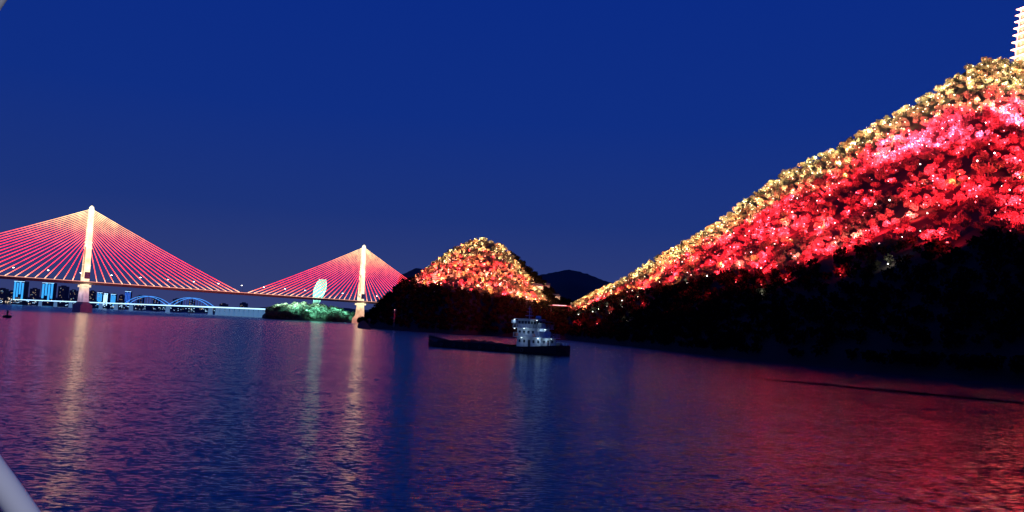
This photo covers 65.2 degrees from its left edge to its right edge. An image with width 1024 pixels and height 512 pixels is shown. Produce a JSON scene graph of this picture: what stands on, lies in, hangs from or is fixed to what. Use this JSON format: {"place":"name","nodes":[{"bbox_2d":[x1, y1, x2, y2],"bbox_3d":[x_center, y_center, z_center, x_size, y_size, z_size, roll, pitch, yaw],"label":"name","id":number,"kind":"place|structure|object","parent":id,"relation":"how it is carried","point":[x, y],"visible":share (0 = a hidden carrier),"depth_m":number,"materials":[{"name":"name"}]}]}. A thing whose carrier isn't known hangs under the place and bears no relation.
{"place":"outdoors","nodes":[
{"label":"outdoors","id":0,"kind":"place"},
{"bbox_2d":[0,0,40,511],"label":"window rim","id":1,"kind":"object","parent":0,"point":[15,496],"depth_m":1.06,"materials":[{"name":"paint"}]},
{"bbox_2d":[27,297,368,313],"bbox_3d":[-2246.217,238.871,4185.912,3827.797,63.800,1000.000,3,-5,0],"label":"bank","id":2,"kind":"structure","parent":0,"point":[184,309],"depth_m":3914.01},
{"bbox_2d":[0,288,8,303],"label":"tower block","id":3,"kind":"structure","parent":2,"relation":"on","point":[4,292],"depth_m":3329.73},
{"bbox_2d":[7,290,13,303],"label":"tower block","id":4,"kind":"structure","parent":2,"relation":"on","point":[10,296],"depth_m":3480.32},
{"bbox_2d":[12,280,28,304],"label":"tower block","id":5,"kind":"structure","parent":2,"relation":"on","point":[21,289],"depth_m":3326.78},
{"bbox_2d":[29,288,39,304],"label":"tower block","id":6,"kind":"structure","parent":2,"relation":"on","point":[34,294],"depth_m":3330.26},
{"bbox_2d":[41,282,56,305],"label":"tower block","id":7,"kind":"structure","parent":2,"relation":"on","point":[49,290],"depth_m":3474.98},
{"bbox_2d":[57,285,68,306],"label":"tower block","id":8,"kind":"structure","parent":2,"relation":"on","point":[63,292],"depth_m":3479.54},
{"bbox_2d":[68,289,77,306],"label":"tower block","id":9,"kind":"structure","parent":2,"relation":"on","point":[73,294],"depth_m":3331.85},
{"bbox_2d":[89,290,95,307],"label":"tower block","id":10,"kind":"structure","parent":2,"relation":"on","point":[92,295],"depth_m":3482.26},
{"bbox_2d":[96,291,103,307],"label":"tower block","id":11,"kind":"structure","parent":2,"relation":"on","point":[100,295],"depth_m":3333.31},
{"bbox_2d":[103,292,109,308],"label":"tower block","id":12,"kind":"structure","parent":2,"relation":"on","point":[106,298],"depth_m":3482.17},
{"bbox_2d":[110,293,117,308],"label":"tower block","id":13,"kind":"structure","parent":2,"relation":"on","point":[113,297],"depth_m":3332.47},
{"bbox_2d":[118,294,124,309],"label":"tower block","id":14,"kind":"structure","parent":2,"relation":"on","point":[121,299],"depth_m":3333.34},
{"bbox_2d":[124,290,131,309],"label":"tower block","id":15,"kind":"structure","parent":2,"relation":"on","point":[128,295],"depth_m":3481.78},
{"bbox_2d":[135,295,144,309],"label":"tower block","id":16,"kind":"structure","parent":2,"relation":"on","point":[141,307],"depth_m":3479.86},
{"bbox_2d":[151,297,160,310],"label":"tower block","id":17,"kind":"structure","parent":2,"relation":"on","point":[156,308],"depth_m":3330.78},
{"bbox_2d":[172,298,182,311],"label":"tower block","id":18,"kind":"structure","parent":2,"relation":"on","point":[175,308],"depth_m":3477.12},
{"bbox_2d":[188,300,194,312],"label":"tower block","id":19,"kind":"structure","parent":2,"relation":"on","point":[191,309],"depth_m":3331.28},
{"bbox_2d":[239,302,247,309],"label":"tower block","id":20,"kind":"structure","parent":2,"relation":"on","point":[243,304],"depth_m":3332.25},
{"bbox_2d":[262,308,351,322],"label":"headland","id":21,"kind":"structure","parent":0,"point":[311,319],"depth_m":1408.34,"materials":[{"name":"soil"}]},
{"bbox_2d":[265,301,354,320],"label":"headland woodland","id":22,"kind":"object","parent":21,"relation":"on","point":[312,309],"visible":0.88,"depth_m":1445.56,"materials":[{"name":"green plant"}]},
{"bbox_2d":[313,279,326,303],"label":"light tower","id":23,"kind":"structure","parent":21,"relation":"on","point":[318,291],"depth_m":1557.95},
{"bbox_2d":[358,241,560,336],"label":"hill","id":24,"kind":"structure","parent":0,"point":[363,324],"depth_m":656.45,"materials":[{"name":"plant"}]},
{"bbox_2d":[531,283,542,290],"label":"hillside house","id":25,"kind":"structure","parent":24,"relation":"on","point":[540,286],"depth_m":779.61,"materials":[{"name":"concrete"}]},
{"bbox_2d":[397,268,611,301],"bbox_3d":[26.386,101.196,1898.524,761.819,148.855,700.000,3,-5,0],"label":"hill","id":26,"kind":"structure","parent":0,"point":[572,285],"depth_m":1817.72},
{"bbox_2d":[0,304,1023,511],"bbox_3d":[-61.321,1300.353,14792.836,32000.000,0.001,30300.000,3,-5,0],"label":"water","id":27,"kind":"structure","parent":0,"point":[110,410],"depth_m":59.46,"materials":[{"name":"blue liquid"}]},
{"bbox_2d":[3,310,11,317],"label":"channel buoy","id":28,"kind":"object","parent":27,"relation":"on","point":[7,316],"visible":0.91,"depth_m":387.27,"materials":[{"name":"paint"}]},
{"bbox_2d":[13,296,264,316],"bbox_3d":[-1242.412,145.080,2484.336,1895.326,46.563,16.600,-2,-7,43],"label":"arch bridge","id":29,"kind":"structure","parent":27,"relation":"in","point":[243,312],"depth_m":2056.31,"materials":[{"name":"metal"}]},
{"bbox_2d":[0,206,409,322],"bbox_3d":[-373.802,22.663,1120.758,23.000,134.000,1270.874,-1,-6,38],"label":"cable stayed bridge","id":30,"kind":"structure","parent":27,"relation":"on","point":[82,304],"depth_m":983.91,"materials":[{"name":"metal"}]},
{"bbox_2d":[428,310,569,355],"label":"cargo ship","id":31,"kind":"object","parent":27,"relation":"on","point":[533,336],"visible":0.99,"depth_m":225.29,"materials":[{"name":"paint"}]},
{"bbox_2d":[0,0,1023,309],"label":"sky","id":32,"kind":"structure","parent":0,"point":[256,144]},
{"bbox_2d":[549,305,570,311],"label":"footbridge","id":33,"kind":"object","parent":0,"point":[559,305],"visible":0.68,"depth_m":637.63,"materials":[{"name":"metal"}]},
{"bbox_2d":[551,63,1023,383],"bbox_3d":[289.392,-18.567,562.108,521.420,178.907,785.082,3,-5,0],"label":"hill","id":34,"kind":"structure","parent":0,"point":[773,350],"depth_m":270.17,"materials":[{"name":"plant"}]},
{"bbox_2d":[357,226,1023,374],"bbox_3d":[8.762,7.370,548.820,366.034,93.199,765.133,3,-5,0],"label":"dark woodland","id":35,"kind":"object","parent":34,"relation":"on","point":[658,324],"visible":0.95,"depth_m":280.14,"materials":[{"name":"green plant"}]},
{"bbox_2d":[414,56,1023,309],"bbox_3d":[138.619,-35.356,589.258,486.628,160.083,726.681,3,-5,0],"label":"lit woodland","id":36,"kind":"object","parent":34,"relation":"on","point":[671,270],"visible":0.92,"depth_m":390.22,"materials":[{"name":"red plant"}]},
{"bbox_2d":[437,122,1019,314],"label":"lamp cluster","id":37,"kind":"object","parent":34,"relation":"on","point":[829,194],"visible":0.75,"depth_m":330.67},
{"bbox_2d":[438,58,1019,295],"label":"lamp cluster","id":38,"kind":"object","parent":34,"relation":"on","point":[817,173],"visible":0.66,"depth_m":454.30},
{"bbox_2d":[449,117,1020,272],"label":"lamp cluster","id":39,"kind":"object","parent":34,"relation":"on","point":[806,191],"visible":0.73,"depth_m":372.13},
{"bbox_2d":[459,107,1021,293],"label":"lamp cluster","id":40,"kind":"object","parent":34,"relation":"on","point":[838,199],"visible":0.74,"depth_m":343.80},
{"bbox_2d":[749,268,757,276],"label":"hillside tree","id":41,"kind":"object","parent":34,"relation":"on","point":[753,270],"visible":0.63,"depth_m":336.67,"materials":[{"name":"red plant"}]},
{"bbox_2d":[762,268,770,277],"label":"hillside tree","id":42,"kind":"object","parent":34,"relation":"on","point":[766,271],"visible":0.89,"depth_m":326.65,"materials":[{"name":"red plant"}]},
{"bbox_2d":[798,231,806,241],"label":"hillside tree","id":43,"kind":"object","parent":34,"relation":"on","point":[800,234],"visible":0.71,"depth_m":338.14,"materials":[{"name":"red plant"}]},
{"bbox_2d":[803,169,810,176],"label":"hillside tree","id":44,"kind":"object","parent":34,"relation":"on","point":[807,172],"visible":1,"depth_m":448.43,"materials":[{"name":"yellow plant"}]},
{"bbox_2d":[804,245,812,252],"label":"hillside tree","id":45,"kind":"object","parent":34,"relation":"on","point":[808,248],"visible":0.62,"depth_m":314.72,"materials":[{"name":"red plant"}]},
{"bbox_2d":[808,241,817,247],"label":"hillside tree","id":46,"kind":"object","parent":34,"relation":"on","point":[814,245],"visible":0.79,"depth_m":318.06,"materials":[{"name":"red plant"}]},
{"bbox_2d":[816,214,826,224],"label":"hillside tree","id":47,"kind":"object","parent":34,"relation":"on","point":[820,218],"visible":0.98,"depth_m":343.26,"materials":[{"name":"red plant"}]},
{"bbox_2d":[828,244,838,254],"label":"hillside tree","id":48,"kind":"object","parent":34,"relation":"on","point":[832,249],"visible":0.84,"depth_m":298.75,"materials":[{"name":"red plant"}]},
{"bbox_2d":[835,224,844,234],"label":"hillside tree","id":49,"kind":"object","parent":34,"relation":"on","point":[841,226],"visible":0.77,"depth_m":316.35,"materials":[{"name":"red plant"}]},
{"bbox_2d":[840,229,849,235],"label":"hillside tree","id":50,"kind":"object","parent":34,"relation":"on","point":[846,232],"visible":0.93,"depth_m":309.34,"materials":[{"name":"red plant"}]},
{"bbox_2d":[844,205,853,211],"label":"hillside tree","id":51,"kind":"object","parent":34,"relation":"on","point":[847,208],"visible":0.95,"depth_m":336.32,"materials":[{"name":"red plant"}]},
{"bbox_2d":[844,223,854,229],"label":"hillside tree","id":52,"kind":"object","parent":34,"relation":"on","point":[851,226],"visible":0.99,"depth_m":311.01,"materials":[{"name":"red plant"}]},
{"bbox_2d":[849,216,859,225],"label":"hillside tree","id":53,"kind":"object","parent":34,"relation":"on","point":[854,220],"visible":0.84,"depth_m":311.49,"materials":[{"name":"red plant"}]},
{"bbox_2d":[850,237,861,244],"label":"hillside tree","id":54,"kind":"object","parent":34,"relation":"on","point":[856,241],"visible":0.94,"depth_m":288.96,"materials":[{"name":"red plant"}]},
{"bbox_2d":[851,232,861,239],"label":"hillside tree","id":55,"kind":"object","parent":34,"relation":"on","point":[855,235],"visible":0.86,"depth_m":292.69,"materials":[{"name":"yellow plant"}]},
{"bbox_2d":[854,225,864,230],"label":"hillside tree","id":56,"kind":"object","parent":34,"relation":"on","point":[858,227],"visible":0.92,"depth_m":302.13,"materials":[{"name":"red plant"}]},
{"bbox_2d":[856,217,866,227],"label":"hillside tree","id":57,"kind":"object","parent":34,"relation":"on","point":[861,221],"visible":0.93,"depth_m":307.05,"materials":[{"name":"red plant"}]},
{"bbox_2d":[863,231,875,239],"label":"hillside tree","id":58,"kind":"object","parent":34,"relation":"on","point":[869,236],"visible":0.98,"depth_m":286.22,"materials":[{"name":"red plant"}]},
{"bbox_2d":[871,225,879,234],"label":"hillside tree","id":59,"kind":"object","parent":34,"relation":"on","point":[874,229],"visible":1,"depth_m":287.88,"materials":[{"name":"red plant"}]},
{"bbox_2d":[871,241,879,251],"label":"hillside tree","id":60,"kind":"object","parent":34,"relation":"on","point":[874,245],"visible":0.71,"depth_m":275.94,"materials":[{"name":"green plant"}]},
{"bbox_2d":[873,157,881,165],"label":"hillside tree","id":61,"kind":"object","parent":34,"relation":"on","point":[877,160],"visible":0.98,"depth_m":367.10,"materials":[{"name":"red plant"}]},
{"bbox_2d":[878,195,886,205],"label":"hillside tree","id":62,"kind":"object","parent":34,"relation":"on","point":[882,198],"visible":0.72,"depth_m":314.28,"materials":[{"name":"red plant"}]},
{"bbox_2d":[883,236,895,247],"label":"hillside tree","id":63,"kind":"object","parent":34,"relation":"on","point":[889,240],"visible":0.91,"depth_m":271.65,"materials":[{"name":"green plant"}]},
{"bbox_2d":[891,195,900,205],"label":"hillside tree","id":64,"kind":"object","parent":34,"relation":"on","point":[895,200],"visible":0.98,"depth_m":304.39,"materials":[{"name":"red plant"}]},
{"bbox_2d":[900,214,910,223],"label":"hillside tree","id":65,"kind":"object","parent":34,"relation":"on","point":[906,219],"visible":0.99,"depth_m":280.59,"materials":[{"name":"red plant"}]},
{"bbox_2d":[900,190,912,196],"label":"hillside tree","id":66,"kind":"object","parent":34,"relation":"on","point":[907,193],"visible":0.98,"depth_m":302.43,"materials":[{"name":"red plant"}]},
{"bbox_2d":[905,231,913,237],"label":"hillside tree","id":67,"kind":"object","parent":34,"relation":"on","point":[908,234],"visible":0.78,"depth_m":268.09,"materials":[{"name":"red plant"}]},
{"bbox_2d":[915,195,922,204],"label":"hillside tree","id":68,"kind":"object","parent":34,"relation":"on","point":[918,200],"visible":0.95,"depth_m":291.44,"materials":[{"name":"red plant"}]},
{"bbox_2d":[925,232,934,241],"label":"hillside tree","id":69,"kind":"object","parent":34,"relation":"on","point":[929,235],"visible":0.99,"depth_m":255.98,"materials":[{"name":"red plant"}]},
{"bbox_2d":[930,127,939,135],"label":"hillside tree","id":70,"kind":"object","parent":34,"relation":"on","point":[935,130],"visible":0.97,"depth_m":358.29,"materials":[{"name":"red plant"}]},
{"bbox_2d":[933,228,944,240],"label":"hillside tree","id":71,"kind":"object","parent":34,"relation":"on","point":[938,231],"visible":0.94,"depth_m":250.33,"materials":[{"name":"red plant"}]},
{"bbox_2d":[933,192,944,204],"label":"hillside tree","id":72,"kind":"object","parent":34,"relation":"on","point":[939,195],"visible":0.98,"depth_m":280.39,"materials":[{"name":"red plant"}]},
{"bbox_2d":[934,155,944,165],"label":"hillside tree","id":73,"kind":"object","parent":34,"relation":"on","point":[938,159],"visible":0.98,"depth_m":317.73,"materials":[{"name":"red plant"}]},
{"bbox_2d":[935,226,947,237],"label":"hillside tree","id":74,"kind":"object","parent":34,"relation":"on","point":[946,229],"visible":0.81,"depth_m":251.41,"materials":[{"name":"red plant"}]},
{"bbox_2d":[945,217,951,225],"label":"hillside tree","id":75,"kind":"object","parent":34,"relation":"on","point":[948,220],"visible":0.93,"depth_m":259.88,"materials":[{"name":"red plant"}]},
{"bbox_2d":[947,93,953,100],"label":"hillside tree","id":76,"kind":"object","parent":34,"relation":"on","point":[950,95],"visible":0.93,"depth_m":404.71,"materials":[{"name":"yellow plant"}]},
{"bbox_2d":[947,212,957,217],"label":"hillside tree","id":77,"kind":"object","parent":34,"relation":"on","point":[953,215],"visible":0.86,"depth_m":261.76,"materials":[{"name":"red plant"}]},
{"bbox_2d":[952,141,960,147],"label":"hillside tree","id":78,"kind":"object","parent":34,"relation":"on","point":[955,144],"visible":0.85,"depth_m":321.28,"materials":[{"name":"red plant"}]},
{"bbox_2d":[953,148,961,157],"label":"hillside tree","id":79,"kind":"object","parent":34,"relation":"on","point":[957,151],"visible":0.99,"depth_m":312.11,"materials":[{"name":"red plant"}]},
{"bbox_2d":[953,162,962,169],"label":"hillside tree","id":80,"kind":"object","parent":34,"relation":"on","point":[957,165],"visible":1,"depth_m":300.46,"materials":[{"name":"red plant"}]},
{"bbox_2d":[953,194,964,205],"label":"hillside tree","id":81,"kind":"object","parent":34,"relation":"on","point":[958,198],"visible":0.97,"depth_m":269.74,"materials":[{"name":"red plant"}]},
{"bbox_2d":[956,128,966,137],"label":"hillside tree","id":82,"kind":"object","parent":34,"relation":"on","point":[960,132],"visible":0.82,"depth_m":330.41,"materials":[{"name":"pink plant"}]},
{"bbox_2d":[958,175,967,183],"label":"hillside tree","id":83,"kind":"object","parent":34,"relation":"on","point":[963,179],"visible":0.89,"depth_m":284.40,"materials":[{"name":"red plant"}]},
{"bbox_2d":[959,219,970,230],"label":"hillside tree","id":84,"kind":"object","parent":34,"relation":"on","point":[966,223],"visible":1,"depth_m":244.70,"materials":[{"name":"red plant"}]},
{"bbox_2d":[963,148,973,157],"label":"hillside tree","id":85,"kind":"object","parent":34,"relation":"on","point":[967,153],"visible":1,"depth_m":305.07,"materials":[{"name":"red plant"}]},
{"bbox_2d":[967,176,976,185],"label":"hillside tree","id":86,"kind":"object","parent":34,"relation":"on","point":[972,179],"visible":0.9,"depth_m":279.25,"materials":[{"name":"red plant"}]},
{"bbox_2d":[968,191,978,198],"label":"hillside tree","id":87,"kind":"object","parent":34,"relation":"on","point":[973,193],"visible":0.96,"depth_m":266.43,"materials":[{"name":"red plant"}]},
{"bbox_2d":[969,201,979,211],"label":"hillside tree","id":88,"kind":"object","parent":34,"relation":"on","point":[974,205],"visible":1,"depth_m":257.50,"materials":[{"name":"red plant"}]},
{"bbox_2d":[972,155,981,162],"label":"hillside tree","id":89,"kind":"object","parent":34,"relation":"on","point":[974,159],"visible":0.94,"depth_m":294.36,"materials":[{"name":"red plant"}]},
{"bbox_2d":[975,130,983,137],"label":"hillside tree","id":90,"kind":"object","parent":34,"relation":"on","point":[981,132],"visible":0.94,"depth_m":317.36,"materials":[{"name":"pink plant"}]},
{"bbox_2d":[976,168,985,175],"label":"hillside tree","id":91,"kind":"object","parent":34,"relation":"on","point":[979,172],"visible":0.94,"depth_m":282.69,"materials":[{"name":"red plant"}]},
{"bbox_2d":[977,223,986,230],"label":"hillside tree","id":92,"kind":"object","parent":34,"relation":"on","point":[982,227],"visible":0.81,"depth_m":236.57,"materials":[{"name":"red plant"}]},
{"bbox_2d":[978,152,988,162],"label":"hillside tree","id":93,"kind":"object","parent":34,"relation":"on","point":[983,156],"visible":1,"depth_m":294.90,"materials":[{"name":"red plant"}]},
{"bbox_2d":[979,206,990,214],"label":"hillside tree","id":94,"kind":"object","parent":34,"relation":"on","point":[985,210],"visible":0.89,"depth_m":246.11,"materials":[{"name":"red plant"}]},
{"bbox_2d":[980,162,994,176],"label":"hillside tree","id":95,"kind":"object","parent":34,"relation":"on","point":[987,168],"visible":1,"depth_m":282.04,"materials":[{"name":"red plant"}]},
{"bbox_2d":[982,108,992,115],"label":"hillside tree","id":96,"kind":"object","parent":34,"relation":"on","point":[986,111],"visible":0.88,"depth_m":337.10,"materials":[{"name":"red plant"}]},
{"bbox_2d":[984,86,994,92],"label":"hillside tree","id":97,"kind":"object","parent":34,"relation":"on","point":[988,88],"visible":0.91,"depth_m":375.07,"materials":[{"name":"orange plant"}]},
{"bbox_2d":[987,122,998,132],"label":"hillside tree","id":98,"kind":"object","parent":34,"relation":"on","point":[992,125],"visible":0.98,"depth_m":321.30,"materials":[{"name":"red plant"}]},
{"bbox_2d":[990,156,998,165],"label":"hillside tree","id":99,"kind":"object","parent":34,"relation":"on","point":[994,159],"visible":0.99,"depth_m":291.66,"materials":[{"name":"red plant"}]},
{"bbox_2d":[993,91,1001,97],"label":"hillside tree","id":100,"kind":"object","parent":34,"relation":"on","point":[998,93],"visible":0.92,"depth_m":373.18,"materials":[{"name":"orange plant"}]},
{"bbox_2d":[992,214,1004,219],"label":"hillside tree","id":101,"kind":"object","parent":34,"relation":"on","point":[996,216],"visible":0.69,"depth_m":239.47,"materials":[{"name":"red plant"}]},
{"bbox_2d":[996,114,1005,118],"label":"hillside tree","id":102,"kind":"object","parent":34,"relation":"on","point":[1000,116],"visible":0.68,"depth_m":337.44,"materials":[{"name":"red plant"}]},
{"bbox_2d":[998,105,1007,113],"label":"hillside tree","id":103,"kind":"object","parent":34,"relation":"on","point":[1003,108],"visible":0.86,"depth_m":348.37,"materials":[{"name":"pink plant"}]},
{"bbox_2d":[995,216,1011,231],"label":"hillside tree","id":104,"kind":"object","parent":34,"relation":"on","point":[1004,222],"visible":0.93,"depth_m":234.74,"materials":[{"name":"red plant"}]},
{"bbox_2d":[1006,167,1017,173],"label":"hillside tree","id":105,"kind":"object","parent":34,"relation":"on","point":[1012,170],"visible":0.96,"depth_m":282.82,"materials":[{"name":"red plant"}]},
{"bbox_2d":[1006,133,1017,139],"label":"hillside tree","id":106,"kind":"object","parent":34,"relation":"on","point":[1010,135],"visible":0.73,"depth_m":311.20,"materials":[{"name":"red plant"}]},
{"bbox_2d":[1005,214,1019,227],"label":"hillside tree","id":107,"kind":"object","parent":34,"relation":"on","point":[1013,220],"visible":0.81,"depth_m":236.52,"materials":[{"name":"red plant"}]},
{"bbox_2d":[1009,6,1023,64],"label":"pagoda","id":108,"kind":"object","parent":34,"relation":"on","point":[1019,49],"visible":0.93,"depth_m":452.70,"materials":[{"name":"concrete"}]},
{"bbox_2d":[1014,153,1021,160],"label":"hillside tree","id":109,"kind":"object","parent":34,"relation":"on","point":[1017,155],"visible":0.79,"depth_m":294.81,"materials":[{"name":"red plant"}]},
{"bbox_2d":[1013,180,1023,186],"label":"hillside tree","id":110,"kind":"object","parent":34,"relation":"on","point":[1021,181],"visible":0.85,"depth_m":267.15,"materials":[{"name":"red plant"}]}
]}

